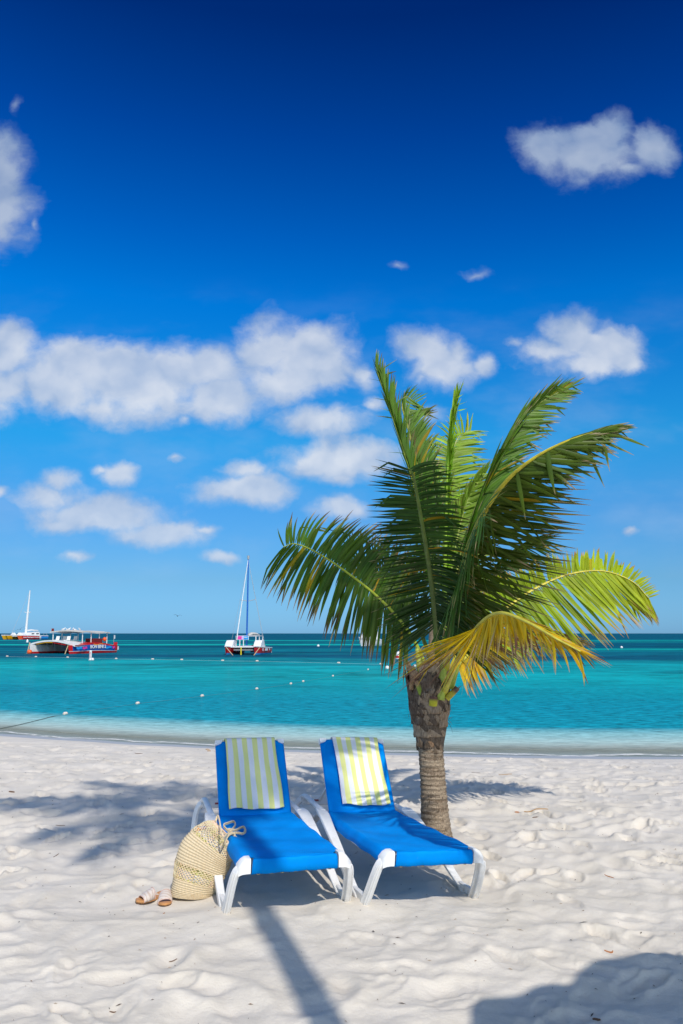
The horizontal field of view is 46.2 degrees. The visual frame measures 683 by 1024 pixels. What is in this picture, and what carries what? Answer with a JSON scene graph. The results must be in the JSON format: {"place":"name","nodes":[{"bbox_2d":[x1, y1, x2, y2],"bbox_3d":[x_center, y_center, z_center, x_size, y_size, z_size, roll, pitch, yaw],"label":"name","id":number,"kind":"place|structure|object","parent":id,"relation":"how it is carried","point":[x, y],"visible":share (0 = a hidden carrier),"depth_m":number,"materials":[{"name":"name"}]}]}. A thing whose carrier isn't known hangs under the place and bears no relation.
{"place":"outdoors","nodes":[
{"label":"outdoors","id":0,"kind":"place"},
{"bbox_2d":[0,727,682,1023],"bbox_3d":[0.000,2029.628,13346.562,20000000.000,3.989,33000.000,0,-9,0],"label":"sand","id":1,"kind":"structure","parent":0,"point":[288,951],"depth_m":5.12,"materials":[{"name":"white sand"}]},
{"bbox_2d":[135,887,160,904],"bbox_3d":[-1.258,2.532,5.306,0.095,0.080,0.245,-7,-11,38],"label":"slide sandal","id":2,"kind":"object","parent":1,"relation":"on","point":[148,896],"visible":0.95,"depth_m":5.25,"materials":[{"name":"beige leather"}]},
{"bbox_2d":[157,889,172,906],"bbox_3d":[-1.162,2.530,5.277,0.095,0.080,0.245,2,-9,-10],"label":"slide sandal","id":3,"kind":"object","parent":1,"relation":"on","point":[165,898],"visible":1,"depth_m":5.21,"materials":[{"name":"beige leather"}]},
{"bbox_2d":[170,815,245,899],"bbox_3d":[-0.848,2.322,5.427,0.567,0.509,0.423,8,-12,-42],"label":"tote bag","id":4,"kind":"object","parent":1,"relation":"on","point":[195,852],"visible":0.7,"depth_m":5.30,"materials":[{"name":"wicker"}]},
{"bbox_2d":[191,739,353,913],"bbox_3d":[-0.558,2.231,5.812,0.873,0.959,1.912,3,-9,-17],"label":"sun lounger","id":5,"kind":"object","parent":1,"relation":"on","point":[281,840],"visible":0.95,"depth_m":5.37,"materials":[{"name":"blue"}]},
{"bbox_2d":[224,737,283,809],"bbox_3d":[-0.703,2.061,6.333,0.433,0.498,0.393,3,-9,-17],"label":"towel","id":6,"kind":"object","parent":5,"relation":"on","point":[254,780],"visible":1,"depth_m":6.30,"materials":[{"name":"white fabric"}]},
{"bbox_2d":[292,738,485,905],"bbox_3d":[0.282,2.270,5.975,0.873,0.959,1.912,6,-10,-19],"label":"sun lounger","id":7,"kind":"object","parent":1,"relation":"on","point":[380,834],"visible":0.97,"depth_m":5.64,"materials":[{"name":"blue"}]},
{"bbox_2d":[330,737,390,805],"bbox_3d":[0.147,2.098,6.505,0.410,0.503,0.396,3,-9,-17],"label":"towel","id":8,"kind":"object","parent":7,"relation":"on","point":[361,774],"visible":1,"depth_m":6.48,"materials":[{"name":"white fabric"}]},
{"bbox_2d":[261,350,659,837],"bbox_3d":[0.831,0.673,6.706,3.406,4.463,4.431,-3,-9,22],"label":"palm tree","id":9,"kind":"object","parent":1,"relation":"on","point":[467,624],"visible":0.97,"depth_m":6.86,"materials":[{"name":"green plant"}]},
{"bbox_2d":[0,633,682,756],"bbox_3d":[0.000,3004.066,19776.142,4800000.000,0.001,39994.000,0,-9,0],"label":"sea","id":10,"kind":"structure","parent":0,"point":[630,696],"depth_m":28.59,"materials":[{"name":"liquid"}]},
{"bbox_2d":[2,590,47,639],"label":"sailing catamaran","id":11,"kind":"object","parent":10,"relation":"on","point":[29,635],"visible":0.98,"depth_m":291.91,"materials":[{"name":"white plastic"}]},
{"bbox_2d":[27,628,118,653],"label":"catamaran","id":12,"kind":"object","parent":10,"relation":"on","point":[87,645],"visible":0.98,"depth_m":88.37,"materials":[{"name":"white paint"}]},
{"bbox_2d":[0,671,358,728],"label":"swim line rope","id":13,"kind":"object","parent":10,"relation":"on","point":[117,706],"visible":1,"depth_m":21.98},
{"bbox_2d":[61,657,353,663],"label":"line rope","id":14,"kind":"object","parent":10,"relation":"on","point":[210,660],"visible":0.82,"depth_m":64.22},
{"bbox_2d":[225,556,271,654],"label":"sailing catamaran","id":15,"kind":"object","parent":10,"relation":"on","point":[258,647],"visible":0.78,"depth_m":82.71,"materials":[{"name":"white paint"}]},
{"bbox_2d":[359,633,381,645],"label":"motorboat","id":16,"kind":"object","parent":10,"relation":"on","point":[361,642],"visible":0.27,"depth_m":138.08,"materials":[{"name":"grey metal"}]},
{"bbox_2d":[0,0,682,632],"label":"sky","id":17,"kind":"structure","parent":0,"point":[217,216],"materials":[{"name":"blue"}]}
]}

